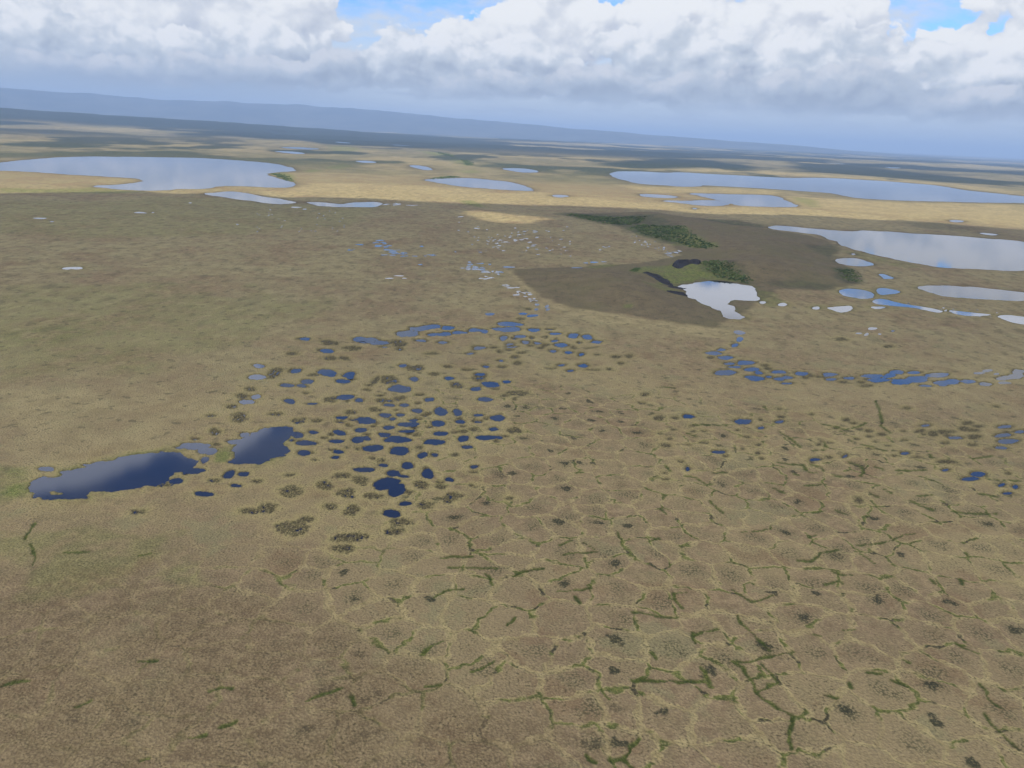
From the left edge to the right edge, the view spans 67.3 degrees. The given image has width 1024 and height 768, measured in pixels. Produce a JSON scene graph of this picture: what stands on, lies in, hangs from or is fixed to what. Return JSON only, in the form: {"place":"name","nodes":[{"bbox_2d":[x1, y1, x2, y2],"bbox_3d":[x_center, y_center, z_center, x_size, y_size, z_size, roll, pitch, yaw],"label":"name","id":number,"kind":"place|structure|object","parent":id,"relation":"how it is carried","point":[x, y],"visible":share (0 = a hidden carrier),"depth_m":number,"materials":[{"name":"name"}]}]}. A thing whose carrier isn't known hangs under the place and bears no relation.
{"place":"outdoors","nodes":[
{"label":"outdoors","id":0,"kind":"place"},
{"bbox_2d":[38,467,53,471],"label":"pond","id":1,"kind":"structure","parent":0,"point":[51,469],"depth_m":362.25,"materials":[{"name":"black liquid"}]},
{"bbox_2d":[28,451,202,499],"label":"lake","id":2,"kind":"structure","parent":0,"point":[135,471],"depth_m":358.45,"materials":[{"name":"blue liquid"}]},
{"bbox_2d":[0,157,295,190],"bbox_3d":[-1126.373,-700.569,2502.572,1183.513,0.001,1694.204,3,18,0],"label":"lake","id":3,"kind":"structure","parent":0,"point":[160,173],"depth_m":2363.15,"materials":[{"name":"blue liquid"}]},
{"bbox_2d":[178,443,210,449],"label":"pond","id":4,"kind":"structure","parent":0,"point":[195,446],"depth_m":395.01,"materials":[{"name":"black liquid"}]},
{"bbox_2d":[186,468,205,473],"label":"pond","id":5,"kind":"structure","parent":0,"point":[197,470],"depth_m":367.07,"materials":[{"name":"blue liquid"}]},
{"bbox_2d":[195,491,213,496],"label":"pond","id":6,"kind":"structure","parent":0,"point":[201,493],"depth_m":345.48,"materials":[{"name":"blue liquid"}]},
{"bbox_2d":[198,448,216,454],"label":"pond","id":7,"kind":"structure","parent":0,"point":[210,451],"depth_m":389.57,"materials":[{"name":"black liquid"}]},
{"bbox_2d":[223,470,234,477],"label":"pond","id":8,"kind":"structure","parent":0,"point":[229,474],"depth_m":365.73,"materials":[{"name":"blue liquid"}]},
{"bbox_2d":[239,400,253,403],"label":"pond","id":9,"kind":"structure","parent":0,"point":[246,401],"depth_m":460.80,"materials":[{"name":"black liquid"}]},
{"bbox_2d":[205,191,295,203],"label":"lake","id":10,"kind":"structure","parent":0,"point":[243,196],"depth_m":1686.10,"materials":[{"name":"blue liquid"}]},
{"bbox_2d":[248,375,265,379],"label":"pond","id":11,"kind":"structure","parent":0,"point":[257,377],"depth_m":506.05,"materials":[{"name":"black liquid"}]},
{"bbox_2d":[228,426,295,464],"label":"lake","id":12,"kind":"structure","parent":0,"point":[261,446],"depth_m":399.33,"materials":[{"name":"blue liquid"}]},
{"bbox_2d":[275,151,304,153],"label":"lake","id":13,"kind":"structure","parent":0,"point":[290,152],"depth_m":4360.33,"materials":[{"name":"blue liquid"}]},
{"bbox_2d":[282,147,316,148],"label":"lake","id":14,"kind":"structure","parent":0,"point":[298,148],"depth_m":5190.60,"materials":[{"name":"blue liquid"}]},
{"bbox_2d":[298,450,309,455],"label":"pond","id":15,"kind":"structure","parent":0,"point":[303,452],"depth_m":393.66,"materials":[{"name":"blue liquid"}]},
{"bbox_2d":[296,440,316,445],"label":"pond","id":16,"kind":"structure","parent":0,"point":[304,442],"depth_m":405.73,"materials":[{"name":"blue liquid"}]},
{"bbox_2d":[301,379,313,383],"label":"pond","id":17,"kind":"structure","parent":0,"point":[307,381],"depth_m":501.99,"materials":[{"name":"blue liquid"}]},
{"bbox_2d":[320,349,333,352],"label":"pond","id":18,"kind":"structure","parent":0,"point":[326,350],"depth_m":571.95,"materials":[{"name":"blue liquid"}]},
{"bbox_2d":[318,369,336,376],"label":"pond","id":19,"kind":"structure","parent":0,"point":[327,372],"depth_m":521.75,"materials":[{"name":"blue liquid"}]},
{"bbox_2d":[333,430,345,435],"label":"pond","id":20,"kind":"structure","parent":0,"point":[338,432],"depth_m":421.51,"materials":[{"name":"blue liquid"}]},
{"bbox_2d":[336,379,349,382],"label":"pond","id":21,"kind":"structure","parent":0,"point":[342,381],"depth_m":505.97,"materials":[{"name":"blue liquid"}]},
{"bbox_2d":[307,202,382,206],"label":"lake","id":22,"kind":"structure","parent":0,"point":[364,204],"depth_m":1633.73,"materials":[{"name":"blue liquid"}]},
{"bbox_2d":[336,395,353,399],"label":"pond","id":23,"kind":"structure","parent":0,"point":[344,397],"depth_m":476.44,"materials":[{"name":"blue liquid"}]},
{"bbox_2d":[343,372,354,378],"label":"pond","id":24,"kind":"structure","parent":0,"point":[349,375],"depth_m":518.34,"materials":[{"name":"blue liquid"}]},
{"bbox_2d":[352,436,365,442],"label":"pond","id":25,"kind":"structure","parent":0,"point":[357,439],"depth_m":413.35,"materials":[{"name":"blue liquid"}]},
{"bbox_2d":[353,337,366,341],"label":"pond","id":26,"kind":"structure","parent":0,"point":[358,339],"depth_m":607.21,"materials":[{"name":"blue liquid"}]},
{"bbox_2d":[355,428,366,432],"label":"pond","id":27,"kind":"structure","parent":0,"point":[360,430],"depth_m":426.04,"materials":[{"name":"blue liquid"}]},
{"bbox_2d":[353,468,374,471],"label":"pond","id":28,"kind":"structure","parent":0,"point":[364,469],"depth_m":377.29,"materials":[{"name":"blue liquid"}]},
{"bbox_2d":[355,417,375,423],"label":"pond","id":29,"kind":"structure","parent":0,"point":[365,420],"depth_m":440.55,"materials":[{"name":"blue liquid"}]},
{"bbox_2d":[365,337,374,342],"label":"pond","id":30,"kind":"structure","parent":0,"point":[370,340],"depth_m":605.43,"materials":[{"name":"blue liquid"}]},
{"bbox_2d":[363,445,383,451],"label":"pond","id":31,"kind":"structure","parent":0,"point":[372,448],"depth_m":403.06,"materials":[{"name":"blue liquid"}]},
{"bbox_2d":[370,342,388,344],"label":"pond","id":32,"kind":"structure","parent":0,"point":[378,343],"depth_m":598.17,"materials":[{"name":"blue liquid"}]},
{"bbox_2d":[379,413,390,417],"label":"pond","id":33,"kind":"structure","parent":0,"point":[385,415],"depth_m":449.74,"materials":[{"name":"blue liquid"}]},
{"bbox_2d":[373,477,401,489],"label":"pond","id":34,"kind":"structure","parent":0,"point":[386,483],"depth_m":363.50,"materials":[{"name":"blue liquid"}]},
{"bbox_2d":[383,509,399,517],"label":"pond","id":35,"kind":"structure","parent":0,"point":[392,513],"depth_m":335.78,"materials":[{"name":"blue liquid"}]},
{"bbox_2d":[387,470,400,476],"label":"pond","id":36,"kind":"structure","parent":0,"point":[392,473],"depth_m":374.82,"materials":[{"name":"blue liquid"}]},
{"bbox_2d":[388,484,405,496],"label":"pond","id":37,"kind":"structure","parent":0,"point":[398,491],"depth_m":356.63,"materials":[{"name":"blue liquid"}]},
{"bbox_2d":[384,436,411,442],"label":"pond","id":38,"kind":"structure","parent":0,"point":[397,439],"depth_m":415.47,"materials":[{"name":"blue liquid"}]},
{"bbox_2d":[388,384,410,392],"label":"pond","id":39,"kind":"structure","parent":0,"point":[399,388],"depth_m":496.13,"materials":[{"name":"blue liquid"}]},
{"bbox_2d":[390,446,408,454],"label":"pond","id":40,"kind":"structure","parent":0,"point":[397,450],"depth_m":401.08,"materials":[{"name":"blue liquid"}]},
{"bbox_2d":[396,330,418,336],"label":"pond","id":41,"kind":"structure","parent":0,"point":[410,333],"depth_m":631.01,"materials":[{"name":"blue liquid"}]},
{"bbox_2d":[402,462,412,468],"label":"pond","id":42,"kind":"structure","parent":0,"point":[407,465],"depth_m":384.32,"materials":[{"name":"blue liquid"}]},
{"bbox_2d":[397,422,418,426],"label":"pond","id":43,"kind":"structure","parent":0,"point":[407,424],"depth_m":437.47,"materials":[{"name":"blue liquid"}]},
{"bbox_2d":[410,165,431,169],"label":"lake","id":44,"kind":"structure","parent":0,"point":[421,167],"depth_m":3342.32,"materials":[{"name":"blue liquid"}]},
{"bbox_2d":[410,326,432,330],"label":"pond","id":45,"kind":"structure","parent":0,"point":[421,328],"depth_m":649.87,"materials":[{"name":"blue liquid"}]},
{"bbox_2d":[417,452,427,458],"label":"pond","id":46,"kind":"structure","parent":0,"point":[422,455],"depth_m":397.11,"materials":[{"name":"blue liquid"}]},
{"bbox_2d":[422,468,433,478],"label":"pond","id":47,"kind":"structure","parent":0,"point":[427,473],"depth_m":375.65,"materials":[{"name":"blue liquid"}]},
{"bbox_2d":[423,324,439,328],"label":"pond","id":48,"kind":"structure","parent":0,"point":[433,326],"depth_m":659.07,"materials":[{"name":"blue liquid"}]},
{"bbox_2d":[424,439,444,444],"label":"pond","id":49,"kind":"structure","parent":0,"point":[434,441],"depth_m":414.83,"materials":[{"name":"blue liquid"}]},
{"bbox_2d":[432,420,444,426],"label":"pond","id":50,"kind":"structure","parent":0,"point":[437,423],"depth_m":441.06,"materials":[{"name":"blue liquid"}]},
{"bbox_2d":[434,407,447,415],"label":"pond","id":51,"kind":"structure","parent":0,"point":[440,411],"depth_m":459.84,"materials":[{"name":"blue liquid"}]},
{"bbox_2d":[434,431,447,435],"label":"pond","id":52,"kind":"structure","parent":0,"point":[439,433],"depth_m":426.52,"materials":[{"name":"blue liquid"}]},
{"bbox_2d":[436,332,450,335],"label":"pond","id":53,"kind":"structure","parent":0,"point":[443,334],"depth_m":634.54,"materials":[{"name":"blue liquid"}]},
{"bbox_2d":[0,88,912,155],"bbox_3d":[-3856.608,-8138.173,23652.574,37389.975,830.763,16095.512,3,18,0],"label":"mountains","id":54,"kind":"structure","parent":0,"point":[334,118],"depth_m":23885.71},
{"bbox_2d":[453,409,461,415],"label":"pond","id":55,"kind":"structure","parent":0,"point":[457,412],"depth_m":459.72,"materials":[{"name":"blue liquid"}]},
{"bbox_2d":[458,436,468,441],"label":"pond","id":56,"kind":"structure","parent":0,"point":[462,438],"depth_m":421.17,"materials":[{"name":"blue liquid"}]},
{"bbox_2d":[469,328,482,331],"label":"pond","id":57,"kind":"structure","parent":0,"point":[475,330],"depth_m":651.70,"materials":[{"name":"blue liquid"}]},
{"bbox_2d":[425,178,532,190],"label":"lake","id":58,"kind":"structure","parent":0,"point":[481,183],"depth_m":2476.28,"materials":[{"name":"blue liquid"}]},
{"bbox_2d":[478,397,492,401],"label":"pond","id":59,"kind":"structure","parent":0,"point":[485,399],"depth_m":484.24,"materials":[{"name":"blue liquid"}]},
{"bbox_2d":[476,435,498,439],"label":"pond","id":60,"kind":"structure","parent":0,"point":[486,437],"depth_m":424.11,"materials":[{"name":"blue liquid"}]},
{"bbox_2d":[482,382,499,386],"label":"pond","id":61,"kind":"structure","parent":0,"point":[490,384],"depth_m":513.34,"materials":[{"name":"blue liquid"}]},
{"bbox_2d":[490,415,504,420],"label":"pond","id":62,"kind":"structure","parent":0,"point":[498,418],"depth_m":453.81,"materials":[{"name":"blue liquid"}]},
{"bbox_2d":[492,327,519,331],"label":"pond","id":63,"kind":"structure","parent":0,"point":[509,329],"depth_m":659.75,"materials":[{"name":"blue liquid"}]},
{"bbox_2d":[497,322,523,326],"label":"pond","id":64,"kind":"structure","parent":0,"point":[513,324],"depth_m":678.64,"materials":[{"name":"blue liquid"}]},
{"bbox_2d":[0,108,1023,767],"bbox_3d":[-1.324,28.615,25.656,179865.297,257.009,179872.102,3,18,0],"label":"ground","id":65,"kind":"structure","parent":0,"point":[582,568],"depth_m":386.89,"materials":[{"name":"brown plant"}]},
{"bbox_2d":[271,173,292,180],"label":"willow thicket","id":66,"kind":"object","parent":65,"relation":"on","point":[281,175],"visible":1,"depth_m":2377.93,"materials":[{"name":"green plant"}]},
{"bbox_2d":[430,176,459,178],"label":"willow thicket","id":67,"kind":"object","parent":65,"relation":"on","point":[445,177],"visible":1,"depth_m":2712.71,"materials":[{"name":"green plant"}]},
{"bbox_2d":[34,202,998,439],"bbox_3d":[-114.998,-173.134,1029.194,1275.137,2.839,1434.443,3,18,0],"label":"ponds","id":68,"kind":"structure","parent":65,"relation":"on","point":[475,268],"depth_m":1023.03,"materials":[{"name":"blue liquid"}]},
{"bbox_2d":[566,213,645,224],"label":"willow thicket","id":69,"kind":"object","parent":65,"relation":"on","point":[612,220],"visible":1,"depth_m":1551.05,"materials":[{"name":"green plant"}]},
{"bbox_2d":[643,272,672,285],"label":"mud scarp","id":70,"kind":"structure","parent":65,"relation":"attached to","point":[659,278],"depth_m":904.86,"materials":[{"name":"grey soil"}]},
{"bbox_2d":[631,224,717,248],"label":"willow thicket","id":71,"kind":"object","parent":65,"relation":"on","point":[679,229],"visible":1,"depth_m":1329.63,"materials":[{"name":"green plant"}]},
{"bbox_2d":[667,290,686,295],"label":"mud scarp","id":72,"kind":"structure","parent":65,"relation":"attached to","point":[678,293],"depth_m":841.96,"materials":[{"name":"grey soil"}]},
{"bbox_2d":[672,259,700,268],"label":"pond","id":73,"kind":"structure","parent":65,"relation":"attached to","point":[679,263],"depth_m":1000.87,"materials":[{"name":"liquid"}]},
{"bbox_2d":[700,260,752,282],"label":"willow thicket","id":74,"kind":"object","parent":65,"relation":"on","point":[730,275],"visible":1,"depth_m":972.04,"materials":[{"name":"green plant"}]},
{"bbox_2d":[833,268,861,281],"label":"willow thicket","id":75,"kind":"object","parent":65,"relation":"on","point":[846,272],"visible":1,"depth_m":1019.16,"materials":[{"name":"green plant"}]},
{"bbox_2d":[0,0,1023,157],"label":"sky","id":76,"kind":"structure","parent":0,"point":[944,77],"materials":[{"name":"white"}]},
{"bbox_2d":[503,168,537,172],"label":"lake","id":77,"kind":"structure","parent":0,"point":[521,170],"depth_m":3516.47,"materials":[{"name":"blue liquid"}]},
{"bbox_2d":[640,194,676,197],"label":"lake","id":78,"kind":"structure","parent":0,"point":[656,196],"depth_m":2296.84,"materials":[{"name":"blue liquid"}]},
{"bbox_2d":[665,200,724,205],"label":"lake","id":79,"kind":"structure","parent":0,"point":[705,202],"depth_m":2116.38,"materials":[{"name":"blue liquid"}]},
{"bbox_2d":[705,351,721,354],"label":"pond","id":80,"kind":"structure","parent":0,"point":[713,353],"depth_m":614.69,"materials":[{"name":"blue liquid"}]},
{"bbox_2d":[678,281,759,318],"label":"lake","id":81,"kind":"structure","parent":0,"point":[719,295],"depth_m":854.25,"materials":[{"name":"white liquid"}]},
{"bbox_2d":[715,370,735,375],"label":"pond","id":82,"kind":"structure","parent":0,"point":[726,372],"depth_m":564.51,"materials":[{"name":"blue liquid"}]},
{"bbox_2d":[718,356,732,359],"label":"pond","id":83,"kind":"structure","parent":0,"point":[725,357],"depth_m":603.72,"materials":[{"name":"blue liquid"}]},
{"bbox_2d":[734,419,750,423],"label":"pond","id":84,"kind":"structure","parent":0,"point":[742,421],"depth_m":466.92,"materials":[{"name":"blue liquid"}]},
{"bbox_2d":[691,193,797,206],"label":"lake","id":85,"kind":"structure","parent":0,"point":[754,200],"depth_m":2305.30,"materials":[{"name":"blue liquid"}]},
{"bbox_2d":[738,361,753,364],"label":"pond","id":86,"kind":"structure","parent":0,"point":[745,362],"depth_m":592.18,"materials":[{"name":"blue liquid"}]},
{"bbox_2d":[744,367,759,371],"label":"pond","id":87,"kind":"structure","parent":0,"point":[752,369],"depth_m":575.44,"materials":[{"name":"blue liquid"}]},
{"bbox_2d":[745,376,764,380],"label":"pond","id":88,"kind":"structure","parent":0,"point":[754,378],"depth_m":554.18,"materials":[{"name":"blue liquid"}]},
{"bbox_2d":[610,171,1023,202],"bbox_3d":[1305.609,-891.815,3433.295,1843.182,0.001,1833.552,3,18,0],"label":"lake","id":89,"kind":"structure","parent":0,"point":[879,190],"depth_m":3275.20,"materials":[{"name":"blue liquid"}]},
{"bbox_2d":[823,373,837,376],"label":"pond","id":90,"kind":"structure","parent":0,"point":[829,374],"depth_m":571.78,"materials":[{"name":"blue liquid"}]},
{"bbox_2d":[828,306,852,312],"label":"lake","id":91,"kind":"structure","parent":0,"point":[840,309],"depth_m":806.42,"materials":[{"name":"white liquid"}]},
{"bbox_2d":[835,258,873,265],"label":"lake","id":92,"kind":"structure","parent":0,"point":[852,261],"depth_m":1141.91,"materials":[{"name":"blue liquid"}]},
{"bbox_2d":[839,289,873,298],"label":"lake","id":93,"kind":"structure","parent":0,"point":[859,294],"depth_m":894.45,"materials":[{"name":"blue liquid"}]},
{"bbox_2d":[861,374,884,378],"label":"pond","id":94,"kind":"structure","parent":0,"point":[874,376],"depth_m":572.76,"materials":[{"name":"blue liquid"}]},
{"bbox_2d":[868,378,889,382],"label":"pond","id":95,"kind":"structure","parent":0,"point":[878,380],"depth_m":563.33,"materials":[{"name":"blue liquid"}]},
{"bbox_2d":[876,288,899,294],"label":"lake","id":96,"kind":"structure","parent":0,"point":[883,291],"depth_m":917.62,"materials":[{"name":"blue liquid"}]},
{"bbox_2d":[884,373,895,377],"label":"pond","id":97,"kind":"structure","parent":0,"point":[888,375],"depth_m":576.55,"materials":[{"name":"blue liquid"}]},
{"bbox_2d":[768,226,1023,270],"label":"lake","id":98,"kind":"structure","parent":0,"point":[949,251],"depth_m":1358.19,"materials":[{"name":"blue liquid"}]},
{"bbox_2d":[891,379,915,384],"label":"pond","id":99,"kind":"structure","parent":0,"point":[901,381],"depth_m":562.54,"materials":[{"name":"blue liquid"}]},
{"bbox_2d":[872,299,942,312],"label":"lake","id":100,"kind":"structure","parent":0,"point":[884,302],"depth_m":840.51,"materials":[{"name":"blue liquid"}]},
{"bbox_2d":[906,376,927,382],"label":"pond","id":101,"kind":"structure","parent":0,"point":[918,379],"depth_m":571.47,"materials":[{"name":"blue liquid"}]},
{"bbox_2d":[925,373,948,377],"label":"pond","id":102,"kind":"structure","parent":0,"point":[937,375],"depth_m":583.16,"materials":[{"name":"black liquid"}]},
{"bbox_2d":[933,379,959,385],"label":"pond","id":103,"kind":"structure","parent":0,"point":[947,382],"depth_m":565.44,"materials":[{"name":"blue liquid"}]},
{"bbox_2d":[949,310,988,315],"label":"lake","id":104,"kind":"structure","parent":0,"point":[966,313],"depth_m":811.65,"materials":[{"name":"blue liquid"}]},
{"bbox_2d":[962,477,978,480],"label":"pond","id":105,"kind":"structure","parent":0,"point":[970,478],"depth_m":399.70,"materials":[{"name":"blue liquid"}]},
{"bbox_2d":[918,285,1023,300],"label":"lake","id":106,"kind":"structure","parent":0,"point":[971,292],"depth_m":935.03,"materials":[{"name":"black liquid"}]},
{"bbox_2d":[971,472,984,476],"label":"pond","id":107,"kind":"structure","parent":0,"point":[978,474],"depth_m":405.71,"materials":[{"name":"blue liquid"}]},
{"bbox_2d":[995,433,1010,436],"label":"pond","id":108,"kind":"structure","parent":0,"point":[1003,435],"depth_m":463.95,"materials":[{"name":"blue liquid"}]},
{"bbox_2d":[996,376,1011,380],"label":"pond","id":109,"kind":"structure","parent":0,"point":[1003,378],"depth_m":582.84,"materials":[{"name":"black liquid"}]},
{"bbox_2d":[998,439,1018,443],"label":"pond","id":110,"kind":"structure","parent":0,"point":[1006,441],"depth_m":454.61,"materials":[{"name":"blue liquid"}]},
{"bbox_2d":[998,315,1023,323],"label":"lake","id":111,"kind":"structure","parent":0,"point":[1015,319],"depth_m":796.78,"materials":[{"name":"white liquid"}]},
{"bbox_2d":[1008,373,1023,378],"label":"pond","id":112,"kind":"structure","parent":0,"point":[1017,375],"depth_m":591.25,"materials":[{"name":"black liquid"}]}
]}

